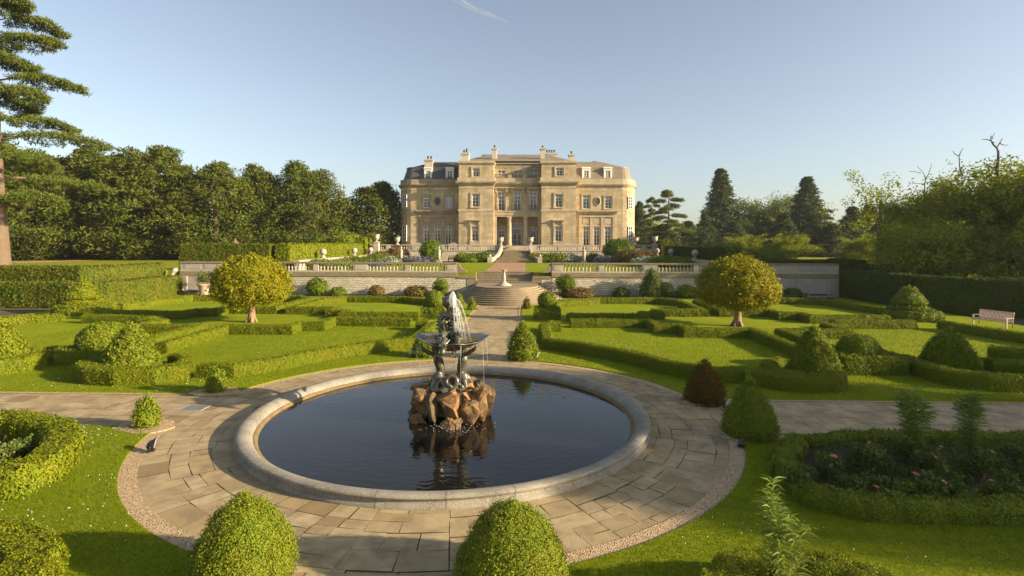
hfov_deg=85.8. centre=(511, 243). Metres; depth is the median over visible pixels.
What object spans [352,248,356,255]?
ball finial
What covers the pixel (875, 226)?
conifer tree
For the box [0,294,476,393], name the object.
lawn
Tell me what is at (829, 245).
conifer tree
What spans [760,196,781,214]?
broadleaf tree
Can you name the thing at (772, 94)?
sky
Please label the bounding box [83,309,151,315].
box hedge
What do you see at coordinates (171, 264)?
park grass
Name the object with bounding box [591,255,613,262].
border plant
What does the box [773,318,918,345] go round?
box hedge
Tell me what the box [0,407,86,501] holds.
box edging
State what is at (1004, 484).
rose bush
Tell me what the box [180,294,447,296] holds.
flower bed
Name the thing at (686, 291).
wall shrub
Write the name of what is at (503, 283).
sundial
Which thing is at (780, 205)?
broadleaf tree
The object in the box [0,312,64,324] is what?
box hedge
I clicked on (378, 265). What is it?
border plant
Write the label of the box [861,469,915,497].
rose bush
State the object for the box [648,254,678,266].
border plant
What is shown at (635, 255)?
border plant
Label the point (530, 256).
border plant
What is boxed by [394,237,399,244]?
stone urn
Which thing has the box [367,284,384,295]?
wall shrub
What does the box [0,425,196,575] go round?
lawn
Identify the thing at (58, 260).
gravel path
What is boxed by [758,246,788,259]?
round bush
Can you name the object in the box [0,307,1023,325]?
ground
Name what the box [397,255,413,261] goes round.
border plant
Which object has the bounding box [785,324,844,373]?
dome topiary
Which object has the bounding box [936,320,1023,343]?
box hedge
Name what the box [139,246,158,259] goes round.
border shrub
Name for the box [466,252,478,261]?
border plant
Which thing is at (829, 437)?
box edging
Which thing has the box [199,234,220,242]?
border shrub
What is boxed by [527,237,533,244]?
stone urn
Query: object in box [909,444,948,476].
rose bush
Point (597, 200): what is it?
oval window
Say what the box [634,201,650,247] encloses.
conifer tree
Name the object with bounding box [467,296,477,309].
cone topiary
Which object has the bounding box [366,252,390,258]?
border plant
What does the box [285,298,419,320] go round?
box hedge
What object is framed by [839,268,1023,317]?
yew hedge
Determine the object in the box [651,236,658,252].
stone urn
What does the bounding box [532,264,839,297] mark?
retaining wall
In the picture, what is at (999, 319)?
park bench
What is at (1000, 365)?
box hedge
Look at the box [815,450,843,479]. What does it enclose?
rose bush
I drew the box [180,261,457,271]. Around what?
balustrade
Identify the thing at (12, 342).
dome topiary
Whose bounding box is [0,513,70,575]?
topiary
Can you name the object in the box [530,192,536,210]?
window
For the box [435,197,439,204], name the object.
oval window
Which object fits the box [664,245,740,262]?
yew hedge
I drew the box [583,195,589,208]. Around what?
window
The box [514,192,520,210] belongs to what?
window
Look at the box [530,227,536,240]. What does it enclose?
window
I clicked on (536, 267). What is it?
lawn
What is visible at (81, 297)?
tiered topiary
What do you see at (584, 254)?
garden bust
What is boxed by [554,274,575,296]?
wall shrub
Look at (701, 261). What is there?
side wall
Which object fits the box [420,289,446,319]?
drum topiary
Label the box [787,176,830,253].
conifer tree
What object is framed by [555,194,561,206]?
window
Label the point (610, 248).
border plant
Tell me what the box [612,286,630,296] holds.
wall shrub
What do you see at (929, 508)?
box edging
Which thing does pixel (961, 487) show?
rose bush
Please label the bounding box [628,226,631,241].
bow window
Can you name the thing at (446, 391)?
water droplets
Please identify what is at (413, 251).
terrace balustrade
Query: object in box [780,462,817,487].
rose bush
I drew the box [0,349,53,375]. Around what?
box hedge
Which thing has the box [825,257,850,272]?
yew hedge
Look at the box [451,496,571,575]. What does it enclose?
cone topiary
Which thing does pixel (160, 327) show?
box hedge
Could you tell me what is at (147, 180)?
yew tree
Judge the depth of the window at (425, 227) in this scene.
111.08 m
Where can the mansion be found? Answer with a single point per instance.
(542, 198)
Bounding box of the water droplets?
[397,314,496,432]
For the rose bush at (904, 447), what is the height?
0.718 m
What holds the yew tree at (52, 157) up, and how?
on the park grass at (171, 264)
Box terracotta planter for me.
[193,270,211,294]
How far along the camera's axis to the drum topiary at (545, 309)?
39.19 m
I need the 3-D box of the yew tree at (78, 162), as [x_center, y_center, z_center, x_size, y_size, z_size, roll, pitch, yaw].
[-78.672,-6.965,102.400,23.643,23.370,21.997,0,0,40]
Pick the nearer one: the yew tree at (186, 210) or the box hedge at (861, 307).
the box hedge at (861, 307)
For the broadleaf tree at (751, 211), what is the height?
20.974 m
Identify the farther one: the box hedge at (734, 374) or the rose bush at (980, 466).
the box hedge at (734, 374)
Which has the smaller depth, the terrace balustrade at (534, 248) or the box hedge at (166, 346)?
the box hedge at (166, 346)
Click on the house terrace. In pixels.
(514, 250)
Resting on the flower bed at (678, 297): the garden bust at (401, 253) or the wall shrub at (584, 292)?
the wall shrub at (584, 292)
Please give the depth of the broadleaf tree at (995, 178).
66.56 m
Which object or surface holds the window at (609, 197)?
in the mansion
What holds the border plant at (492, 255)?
on the flower bed at (463, 262)
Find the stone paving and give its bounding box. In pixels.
[0,305,1023,575]
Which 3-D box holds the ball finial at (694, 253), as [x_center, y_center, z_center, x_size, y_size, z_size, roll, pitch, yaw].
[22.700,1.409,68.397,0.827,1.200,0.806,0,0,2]
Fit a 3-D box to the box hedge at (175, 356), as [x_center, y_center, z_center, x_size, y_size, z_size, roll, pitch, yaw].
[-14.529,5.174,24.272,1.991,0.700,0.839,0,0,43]
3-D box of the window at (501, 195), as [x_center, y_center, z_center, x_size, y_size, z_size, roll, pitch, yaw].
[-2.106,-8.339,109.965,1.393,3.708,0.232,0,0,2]
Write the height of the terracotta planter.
2.714 m
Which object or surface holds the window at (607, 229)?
in the mansion
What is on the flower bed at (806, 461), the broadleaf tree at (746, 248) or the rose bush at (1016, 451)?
the rose bush at (1016, 451)
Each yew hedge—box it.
[0,262,166,282]
[0,275,182,307]
[178,242,274,269]
[274,242,362,269]
[353,237,371,254]
[656,240,673,255]
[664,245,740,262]
[746,259,867,268]
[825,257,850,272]
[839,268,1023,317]
[852,263,893,271]
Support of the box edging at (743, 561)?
on the lawn at (741, 490)
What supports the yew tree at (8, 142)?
on the park grass at (171, 264)
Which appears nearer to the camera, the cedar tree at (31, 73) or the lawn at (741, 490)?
the lawn at (741, 490)
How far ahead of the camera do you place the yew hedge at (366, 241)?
90.09 m
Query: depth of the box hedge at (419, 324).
34.11 m
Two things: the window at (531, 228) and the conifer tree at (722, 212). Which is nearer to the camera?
the window at (531, 228)
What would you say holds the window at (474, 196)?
in the mansion
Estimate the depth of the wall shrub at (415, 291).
55.91 m
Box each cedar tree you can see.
[0,0,118,264]
[639,196,660,248]
[643,189,694,239]
[803,207,834,251]
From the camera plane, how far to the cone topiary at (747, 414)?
15.41 m
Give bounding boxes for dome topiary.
[0,317,33,356]
[98,319,161,367]
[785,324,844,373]
[917,326,983,371]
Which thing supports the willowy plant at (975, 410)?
on the flower bed at (806, 461)
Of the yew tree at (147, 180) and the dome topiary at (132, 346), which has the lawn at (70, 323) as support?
the dome topiary at (132, 346)
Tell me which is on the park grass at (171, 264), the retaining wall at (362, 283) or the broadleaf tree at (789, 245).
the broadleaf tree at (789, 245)
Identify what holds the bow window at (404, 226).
in the mansion
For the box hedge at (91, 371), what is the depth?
21.15 m
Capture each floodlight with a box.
[146,438,156,452]
[722,398,731,408]
[737,435,746,447]
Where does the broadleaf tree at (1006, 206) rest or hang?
on the park grass at (171, 264)
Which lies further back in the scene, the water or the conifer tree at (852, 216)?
the conifer tree at (852, 216)
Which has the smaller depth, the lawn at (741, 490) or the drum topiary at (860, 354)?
the lawn at (741, 490)
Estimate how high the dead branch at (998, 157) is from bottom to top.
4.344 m
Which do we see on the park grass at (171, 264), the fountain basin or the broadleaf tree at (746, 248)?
the broadleaf tree at (746, 248)
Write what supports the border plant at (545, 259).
on the flower bed at (565, 262)
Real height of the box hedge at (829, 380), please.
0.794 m
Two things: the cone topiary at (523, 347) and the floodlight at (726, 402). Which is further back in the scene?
the cone topiary at (523, 347)
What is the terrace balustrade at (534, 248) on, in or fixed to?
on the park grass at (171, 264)
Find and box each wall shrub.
[305,277,329,295]
[328,286,347,295]
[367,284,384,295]
[403,285,427,296]
[431,278,449,295]
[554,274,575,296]
[558,287,595,297]
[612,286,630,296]
[638,267,664,297]
[660,282,675,296]
[674,284,696,297]
[781,287,803,297]
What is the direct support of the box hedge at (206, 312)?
on the lawn at (70, 323)
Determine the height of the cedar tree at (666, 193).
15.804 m
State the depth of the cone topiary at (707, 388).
18.78 m
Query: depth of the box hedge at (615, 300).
49.30 m
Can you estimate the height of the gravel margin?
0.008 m
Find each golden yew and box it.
[203,251,295,322]
[690,253,784,326]
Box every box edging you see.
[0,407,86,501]
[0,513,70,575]
[695,544,897,575]
[768,431,1023,527]
[802,427,1023,448]
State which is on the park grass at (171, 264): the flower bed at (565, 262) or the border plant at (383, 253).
the flower bed at (565, 262)
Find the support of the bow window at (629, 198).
in the mansion
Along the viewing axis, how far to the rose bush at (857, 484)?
11.59 m
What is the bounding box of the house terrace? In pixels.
[381,248,651,254]
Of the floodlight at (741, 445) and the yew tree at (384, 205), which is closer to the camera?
the floodlight at (741, 445)
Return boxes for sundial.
[497,270,510,285]
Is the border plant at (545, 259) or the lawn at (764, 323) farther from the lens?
the border plant at (545, 259)
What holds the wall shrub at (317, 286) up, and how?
on the flower bed at (326, 295)
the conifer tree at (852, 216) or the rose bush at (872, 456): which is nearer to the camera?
the rose bush at (872, 456)
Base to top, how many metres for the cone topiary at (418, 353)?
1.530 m
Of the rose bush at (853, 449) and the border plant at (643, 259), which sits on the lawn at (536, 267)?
the border plant at (643, 259)
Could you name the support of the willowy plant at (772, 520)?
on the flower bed
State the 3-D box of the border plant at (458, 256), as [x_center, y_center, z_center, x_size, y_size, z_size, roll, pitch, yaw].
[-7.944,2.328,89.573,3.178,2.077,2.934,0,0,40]
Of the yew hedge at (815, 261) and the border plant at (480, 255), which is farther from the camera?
the border plant at (480, 255)
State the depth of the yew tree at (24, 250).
91.48 m
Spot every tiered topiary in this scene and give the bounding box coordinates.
[50,276,119,315]
[880,285,945,322]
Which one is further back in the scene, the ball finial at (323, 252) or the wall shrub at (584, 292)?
the ball finial at (323, 252)
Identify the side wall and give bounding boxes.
[293,255,371,269]
[671,257,719,268]
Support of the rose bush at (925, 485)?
on the flower bed at (806, 461)
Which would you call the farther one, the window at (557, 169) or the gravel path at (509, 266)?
the window at (557, 169)
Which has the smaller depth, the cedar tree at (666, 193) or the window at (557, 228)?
the window at (557, 228)
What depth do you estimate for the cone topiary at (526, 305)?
45.73 m
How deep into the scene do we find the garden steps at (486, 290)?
51.61 m
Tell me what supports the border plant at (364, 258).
on the lawn at (475, 266)
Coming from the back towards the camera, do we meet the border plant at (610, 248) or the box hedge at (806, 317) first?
the border plant at (610, 248)
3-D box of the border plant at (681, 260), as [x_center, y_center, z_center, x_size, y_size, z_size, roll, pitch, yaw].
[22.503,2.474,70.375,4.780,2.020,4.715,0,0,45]
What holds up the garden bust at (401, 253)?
on the lawn at (475, 266)
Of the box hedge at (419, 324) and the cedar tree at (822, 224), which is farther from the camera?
the cedar tree at (822, 224)
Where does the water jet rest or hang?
attached to the fountain
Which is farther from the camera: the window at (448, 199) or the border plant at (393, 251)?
the window at (448, 199)
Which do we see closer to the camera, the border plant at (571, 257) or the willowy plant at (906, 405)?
the willowy plant at (906, 405)
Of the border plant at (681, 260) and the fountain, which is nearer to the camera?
the fountain
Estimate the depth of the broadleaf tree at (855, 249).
87.87 m
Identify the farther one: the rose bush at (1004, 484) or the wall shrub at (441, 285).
the wall shrub at (441, 285)
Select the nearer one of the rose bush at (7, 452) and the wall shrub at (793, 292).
the rose bush at (7, 452)
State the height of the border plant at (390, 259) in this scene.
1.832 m
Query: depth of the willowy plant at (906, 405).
13.63 m
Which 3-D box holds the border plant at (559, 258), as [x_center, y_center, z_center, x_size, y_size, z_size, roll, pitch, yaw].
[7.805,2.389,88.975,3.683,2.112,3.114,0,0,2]
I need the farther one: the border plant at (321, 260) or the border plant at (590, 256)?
the border plant at (590, 256)
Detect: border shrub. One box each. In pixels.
[81,249,110,258]
[102,244,133,259]
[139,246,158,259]
[159,238,184,259]
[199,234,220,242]
[304,233,332,242]
[330,229,360,242]
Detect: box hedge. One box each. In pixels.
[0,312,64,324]
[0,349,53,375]
[39,345,66,357]
[71,357,190,386]
[80,313,207,344]
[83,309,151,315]
[109,298,306,319]
[117,294,310,309]
[155,316,412,353]
[166,351,194,367]
[193,321,437,378]
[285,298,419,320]
[323,295,426,304]
[415,319,430,330]
[538,322,745,383]
[548,320,561,331]
[554,296,681,306]
[566,300,709,321]
[569,317,796,355]
[691,297,884,313]
[696,300,891,323]
[749,368,848,392]
[759,356,840,384]
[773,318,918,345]
[908,355,1023,392]
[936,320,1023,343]
[982,357,1023,373]
[986,344,1023,359]
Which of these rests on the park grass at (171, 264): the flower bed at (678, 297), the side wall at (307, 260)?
the side wall at (307, 260)
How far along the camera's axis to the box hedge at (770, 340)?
32.03 m
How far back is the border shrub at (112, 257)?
96.63 m
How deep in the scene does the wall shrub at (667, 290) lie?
55.09 m
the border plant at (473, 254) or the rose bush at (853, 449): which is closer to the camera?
the rose bush at (853, 449)
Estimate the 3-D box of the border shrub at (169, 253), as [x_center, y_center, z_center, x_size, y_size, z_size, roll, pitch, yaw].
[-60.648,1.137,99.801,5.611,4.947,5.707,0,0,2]
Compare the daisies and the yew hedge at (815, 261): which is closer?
the daisies
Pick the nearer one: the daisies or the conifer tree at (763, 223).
the daisies
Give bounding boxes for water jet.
[449,291,456,308]
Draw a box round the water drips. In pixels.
[416,342,487,366]
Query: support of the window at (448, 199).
in the mansion
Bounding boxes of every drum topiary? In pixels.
[51,321,126,365]
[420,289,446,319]
[533,290,560,319]
[832,333,910,375]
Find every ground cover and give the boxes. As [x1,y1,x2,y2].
[0,435,40,464]
[809,437,1023,497]
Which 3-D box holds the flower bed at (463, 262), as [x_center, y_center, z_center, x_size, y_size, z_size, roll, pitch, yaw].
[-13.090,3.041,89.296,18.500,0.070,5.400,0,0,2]
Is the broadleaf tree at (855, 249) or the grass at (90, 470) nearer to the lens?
the grass at (90, 470)
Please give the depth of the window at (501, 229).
112.68 m
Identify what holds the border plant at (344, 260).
on the lawn at (475, 266)
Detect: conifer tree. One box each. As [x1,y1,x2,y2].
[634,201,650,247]
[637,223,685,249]
[674,221,707,245]
[692,212,718,245]
[695,168,750,245]
[712,221,758,252]
[747,211,777,248]
[762,212,810,256]
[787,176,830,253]
[805,223,850,257]
[835,205,876,249]
[860,204,877,236]
[870,211,890,235]
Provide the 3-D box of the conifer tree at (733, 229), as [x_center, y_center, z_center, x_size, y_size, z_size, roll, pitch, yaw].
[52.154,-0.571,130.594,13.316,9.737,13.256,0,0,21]
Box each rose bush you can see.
[0,440,23,463]
[11,433,35,457]
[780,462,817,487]
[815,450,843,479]
[834,473,871,493]
[843,437,880,463]
[858,441,895,478]
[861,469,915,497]
[881,434,927,461]
[904,467,955,497]
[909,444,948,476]
[934,465,978,498]
[947,447,999,481]
[980,469,1023,501]
[990,440,1023,470]
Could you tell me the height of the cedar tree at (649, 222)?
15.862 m
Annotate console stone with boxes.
[170,268,183,293]
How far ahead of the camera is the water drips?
16.45 m
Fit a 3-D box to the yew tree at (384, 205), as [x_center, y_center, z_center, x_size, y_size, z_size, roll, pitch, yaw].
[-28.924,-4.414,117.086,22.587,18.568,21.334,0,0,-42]
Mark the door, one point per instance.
(514, 228)
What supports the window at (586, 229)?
in the mansion
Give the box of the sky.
[0,0,1023,243]
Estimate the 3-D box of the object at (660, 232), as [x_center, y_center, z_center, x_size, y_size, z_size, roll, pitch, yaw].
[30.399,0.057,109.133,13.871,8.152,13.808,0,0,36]
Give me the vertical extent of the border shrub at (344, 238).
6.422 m
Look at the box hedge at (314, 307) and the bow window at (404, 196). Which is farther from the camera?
the bow window at (404, 196)
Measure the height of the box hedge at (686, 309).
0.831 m
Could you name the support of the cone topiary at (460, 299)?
on the lawn at (70, 323)
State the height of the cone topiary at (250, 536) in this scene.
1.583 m
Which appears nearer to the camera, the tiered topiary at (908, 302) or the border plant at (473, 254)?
the tiered topiary at (908, 302)
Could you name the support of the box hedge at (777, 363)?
on the lawn at (764, 323)
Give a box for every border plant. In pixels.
[299,257,343,269]
[333,258,357,268]
[342,255,379,261]
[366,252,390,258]
[369,258,388,267]
[371,250,391,256]
[381,255,401,264]
[386,245,409,257]
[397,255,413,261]
[402,255,433,261]
[418,239,443,261]
[453,251,470,261]
[459,255,479,262]
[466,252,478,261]
[475,251,487,261]
[482,252,497,261]
[527,252,543,262]
[536,253,549,261]
[544,252,559,261]
[554,252,568,261]
[562,252,579,261]
[581,252,602,261]
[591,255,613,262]
[601,237,634,256]
[611,248,642,262]
[624,250,658,262]
[630,255,653,265]
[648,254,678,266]
[667,256,699,267]
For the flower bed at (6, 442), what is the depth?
14.68 m
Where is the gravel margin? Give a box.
[0,305,1023,564]
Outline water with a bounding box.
[258,374,629,490]
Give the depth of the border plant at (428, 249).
87.45 m
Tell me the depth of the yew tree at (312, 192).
103.61 m
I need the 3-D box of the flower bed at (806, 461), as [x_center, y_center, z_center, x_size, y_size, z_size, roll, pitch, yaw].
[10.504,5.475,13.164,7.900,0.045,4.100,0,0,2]
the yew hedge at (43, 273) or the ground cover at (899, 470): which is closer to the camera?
the ground cover at (899, 470)
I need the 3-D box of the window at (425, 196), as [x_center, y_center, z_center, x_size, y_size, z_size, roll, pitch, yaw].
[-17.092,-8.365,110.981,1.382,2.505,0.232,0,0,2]
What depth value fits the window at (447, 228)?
110.85 m
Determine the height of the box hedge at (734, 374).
0.783 m
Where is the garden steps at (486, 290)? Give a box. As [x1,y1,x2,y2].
[455,271,561,305]
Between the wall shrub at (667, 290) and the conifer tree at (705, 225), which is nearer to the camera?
the wall shrub at (667, 290)
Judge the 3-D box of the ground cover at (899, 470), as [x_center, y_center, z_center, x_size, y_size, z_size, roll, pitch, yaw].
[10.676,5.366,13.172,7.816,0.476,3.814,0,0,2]
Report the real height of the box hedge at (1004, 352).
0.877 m
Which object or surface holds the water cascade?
attached to the fountain
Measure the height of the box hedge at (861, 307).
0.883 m
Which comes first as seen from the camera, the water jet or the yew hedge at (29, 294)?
the water jet
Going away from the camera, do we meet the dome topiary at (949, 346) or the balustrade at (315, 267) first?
the dome topiary at (949, 346)
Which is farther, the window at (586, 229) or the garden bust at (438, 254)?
the window at (586, 229)
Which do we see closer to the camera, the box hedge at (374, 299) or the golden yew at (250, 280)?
the golden yew at (250, 280)
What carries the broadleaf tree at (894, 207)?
on the park grass at (171, 264)
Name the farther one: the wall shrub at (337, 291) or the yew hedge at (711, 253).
the yew hedge at (711, 253)
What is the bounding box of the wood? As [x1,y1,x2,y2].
[300,210,843,244]
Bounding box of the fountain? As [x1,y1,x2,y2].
[407,295,495,429]
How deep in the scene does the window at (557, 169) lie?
108.13 m
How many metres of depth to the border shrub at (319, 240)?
100.37 m
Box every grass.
[0,324,1023,575]
[12,255,1013,296]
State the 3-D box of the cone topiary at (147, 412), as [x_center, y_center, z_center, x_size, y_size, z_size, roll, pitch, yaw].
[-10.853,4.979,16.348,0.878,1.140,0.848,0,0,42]
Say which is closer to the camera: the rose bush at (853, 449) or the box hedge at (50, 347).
the rose bush at (853, 449)
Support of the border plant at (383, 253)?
on the flower bed at (463, 262)
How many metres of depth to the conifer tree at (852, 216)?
136.64 m
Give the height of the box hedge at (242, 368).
0.768 m
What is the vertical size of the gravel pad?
0.038 m
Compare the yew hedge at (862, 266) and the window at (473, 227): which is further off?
the window at (473, 227)
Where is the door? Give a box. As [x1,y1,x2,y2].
[512,223,521,245]
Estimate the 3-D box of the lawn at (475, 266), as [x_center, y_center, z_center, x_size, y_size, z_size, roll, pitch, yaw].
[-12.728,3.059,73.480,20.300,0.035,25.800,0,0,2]
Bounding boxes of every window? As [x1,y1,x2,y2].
[403,195,406,206]
[403,225,406,240]
[424,195,429,207]
[424,226,429,241]
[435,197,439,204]
[435,226,440,244]
[445,196,451,207]
[445,226,450,244]
[472,194,478,206]
[472,226,477,240]
[473,168,478,176]
[498,192,504,210]
[498,227,504,240]
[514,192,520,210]
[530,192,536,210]
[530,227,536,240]
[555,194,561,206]
[555,226,561,241]
[556,168,562,175]
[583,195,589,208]
[583,227,588,244]
[594,227,599,244]
[595,198,599,204]
[605,196,611,208]
[605,227,610,243]
[628,196,631,208]
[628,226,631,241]
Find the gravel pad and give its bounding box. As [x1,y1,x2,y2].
[113,387,784,442]
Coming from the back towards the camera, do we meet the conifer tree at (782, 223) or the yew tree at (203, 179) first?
the conifer tree at (782, 223)
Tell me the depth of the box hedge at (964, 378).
20.92 m
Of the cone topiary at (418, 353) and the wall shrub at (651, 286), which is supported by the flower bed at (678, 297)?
the wall shrub at (651, 286)
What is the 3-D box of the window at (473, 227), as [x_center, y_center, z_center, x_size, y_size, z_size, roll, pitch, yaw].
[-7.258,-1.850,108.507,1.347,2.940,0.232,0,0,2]
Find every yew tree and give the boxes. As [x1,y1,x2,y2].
[2,139,39,231]
[4,146,92,260]
[12,144,146,259]
[29,153,63,245]
[59,144,225,259]
[129,164,213,238]
[137,160,266,259]
[221,162,306,257]
[250,159,361,244]
[309,201,379,237]
[332,181,402,248]
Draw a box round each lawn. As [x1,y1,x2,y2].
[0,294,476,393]
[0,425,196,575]
[310,263,495,270]
[521,297,1023,401]
[526,263,701,271]
[567,433,1023,575]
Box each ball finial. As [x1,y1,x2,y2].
[320,249,326,257]
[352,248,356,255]
[691,250,697,258]
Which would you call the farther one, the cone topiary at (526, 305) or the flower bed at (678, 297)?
the flower bed at (678, 297)
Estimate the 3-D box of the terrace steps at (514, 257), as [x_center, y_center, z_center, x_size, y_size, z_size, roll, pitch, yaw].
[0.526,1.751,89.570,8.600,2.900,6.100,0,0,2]
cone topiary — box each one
[129,392,163,428]
[182,488,299,575]
[202,365,230,393]
[409,327,439,358]
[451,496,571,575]
[452,293,465,307]
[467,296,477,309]
[506,320,539,361]
[522,296,530,308]
[680,358,727,407]
[718,376,781,443]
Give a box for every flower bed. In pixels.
[0,438,36,464]
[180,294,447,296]
[433,261,486,262]
[543,262,596,262]
[561,296,834,298]
[801,442,1023,497]
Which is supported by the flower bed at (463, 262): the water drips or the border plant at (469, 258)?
the border plant at (469, 258)
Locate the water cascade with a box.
[452,297,469,339]
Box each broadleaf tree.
[721,233,768,258]
[730,191,784,242]
[754,185,826,242]
[755,233,824,258]
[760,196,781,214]
[815,169,927,262]
[831,233,876,260]
[854,155,1023,254]
[861,178,969,261]
[865,208,1020,277]
[866,232,948,273]
[935,216,1023,277]
[969,163,1023,219]
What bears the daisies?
on the lawn at (70, 323)
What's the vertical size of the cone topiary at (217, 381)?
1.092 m
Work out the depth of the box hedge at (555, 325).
33.86 m
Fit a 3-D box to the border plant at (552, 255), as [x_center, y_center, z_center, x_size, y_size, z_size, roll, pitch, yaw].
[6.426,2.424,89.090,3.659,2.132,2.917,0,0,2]
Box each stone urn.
[373,234,379,254]
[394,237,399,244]
[498,237,503,244]
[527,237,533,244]
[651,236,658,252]
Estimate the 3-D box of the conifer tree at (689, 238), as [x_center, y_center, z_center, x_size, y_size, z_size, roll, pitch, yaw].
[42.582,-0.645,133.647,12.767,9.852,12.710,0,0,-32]
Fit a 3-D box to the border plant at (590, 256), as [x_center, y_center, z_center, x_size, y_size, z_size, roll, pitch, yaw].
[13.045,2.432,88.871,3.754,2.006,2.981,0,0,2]
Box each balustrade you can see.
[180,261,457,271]
[369,244,499,260]
[531,245,651,261]
[552,263,838,273]
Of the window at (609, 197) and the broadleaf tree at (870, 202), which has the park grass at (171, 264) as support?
the broadleaf tree at (870, 202)
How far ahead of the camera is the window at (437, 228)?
111.02 m
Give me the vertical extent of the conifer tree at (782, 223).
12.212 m
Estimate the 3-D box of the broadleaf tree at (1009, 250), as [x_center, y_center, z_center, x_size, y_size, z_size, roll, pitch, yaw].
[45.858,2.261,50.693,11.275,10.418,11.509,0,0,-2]
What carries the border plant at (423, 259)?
on the lawn at (475, 266)
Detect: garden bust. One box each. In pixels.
[399,246,402,261]
[436,246,441,261]
[581,247,586,262]
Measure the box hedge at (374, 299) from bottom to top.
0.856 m
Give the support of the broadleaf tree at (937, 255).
on the park grass at (171, 264)
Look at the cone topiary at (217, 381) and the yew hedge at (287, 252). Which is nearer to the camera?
the cone topiary at (217, 381)
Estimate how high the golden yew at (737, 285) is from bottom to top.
4.957 m
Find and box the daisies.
[2,336,990,571]
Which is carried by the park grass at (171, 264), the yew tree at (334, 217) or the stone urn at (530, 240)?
the yew tree at (334, 217)
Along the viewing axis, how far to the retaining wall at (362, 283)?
57.91 m
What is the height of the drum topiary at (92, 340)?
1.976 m
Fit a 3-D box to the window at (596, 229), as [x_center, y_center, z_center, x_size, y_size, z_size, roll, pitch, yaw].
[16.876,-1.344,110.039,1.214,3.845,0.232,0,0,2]
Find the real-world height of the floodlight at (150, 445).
0.327 m
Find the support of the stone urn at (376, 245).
on the park grass at (171, 264)
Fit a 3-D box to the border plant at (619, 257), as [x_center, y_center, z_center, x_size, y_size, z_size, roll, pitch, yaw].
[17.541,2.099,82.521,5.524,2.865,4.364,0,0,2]
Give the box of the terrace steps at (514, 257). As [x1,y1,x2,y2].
[487,245,541,262]
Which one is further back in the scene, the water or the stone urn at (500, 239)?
the stone urn at (500, 239)
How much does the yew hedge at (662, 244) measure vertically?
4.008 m
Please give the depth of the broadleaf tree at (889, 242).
60.97 m
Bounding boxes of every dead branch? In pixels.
[909,164,931,206]
[953,133,1005,175]
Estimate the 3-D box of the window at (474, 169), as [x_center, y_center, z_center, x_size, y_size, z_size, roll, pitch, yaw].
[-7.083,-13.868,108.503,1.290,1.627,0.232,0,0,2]
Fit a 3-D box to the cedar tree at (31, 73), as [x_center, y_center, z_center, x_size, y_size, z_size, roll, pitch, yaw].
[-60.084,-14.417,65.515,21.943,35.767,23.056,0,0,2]
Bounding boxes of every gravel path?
[12,259,112,262]
[486,263,525,270]
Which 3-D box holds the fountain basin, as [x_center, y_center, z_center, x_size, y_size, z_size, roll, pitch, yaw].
[-1.933,5.476,17.454,12.253,0.562,12.257,0,0,2]
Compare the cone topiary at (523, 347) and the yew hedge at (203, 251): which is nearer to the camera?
the cone topiary at (523, 347)
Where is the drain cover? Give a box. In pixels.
[177,405,210,410]
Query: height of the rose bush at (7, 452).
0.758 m
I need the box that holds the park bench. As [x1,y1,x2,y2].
[971,309,1014,327]
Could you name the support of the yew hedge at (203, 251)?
on the park grass at (171, 264)
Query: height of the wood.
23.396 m
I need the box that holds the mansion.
[399,145,636,249]
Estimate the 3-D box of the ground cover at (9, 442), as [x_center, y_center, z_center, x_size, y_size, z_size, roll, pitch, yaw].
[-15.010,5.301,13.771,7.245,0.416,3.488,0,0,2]
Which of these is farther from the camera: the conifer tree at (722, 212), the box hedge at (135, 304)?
the conifer tree at (722, 212)
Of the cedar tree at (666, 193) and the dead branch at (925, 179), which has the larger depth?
the cedar tree at (666, 193)
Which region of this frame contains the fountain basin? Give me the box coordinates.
[234,365,649,509]
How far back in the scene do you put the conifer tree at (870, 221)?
145.95 m
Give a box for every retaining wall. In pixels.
[180,263,476,294]
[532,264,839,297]
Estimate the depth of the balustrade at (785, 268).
57.09 m
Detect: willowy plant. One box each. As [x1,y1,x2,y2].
[753,473,820,575]
[888,385,939,462]
[949,385,994,454]
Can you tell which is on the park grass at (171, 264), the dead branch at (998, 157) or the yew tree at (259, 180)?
the yew tree at (259, 180)
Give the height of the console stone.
2.780 m
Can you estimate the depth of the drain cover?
18.20 m
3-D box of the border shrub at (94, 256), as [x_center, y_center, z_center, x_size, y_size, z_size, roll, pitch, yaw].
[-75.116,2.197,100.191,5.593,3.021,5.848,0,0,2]

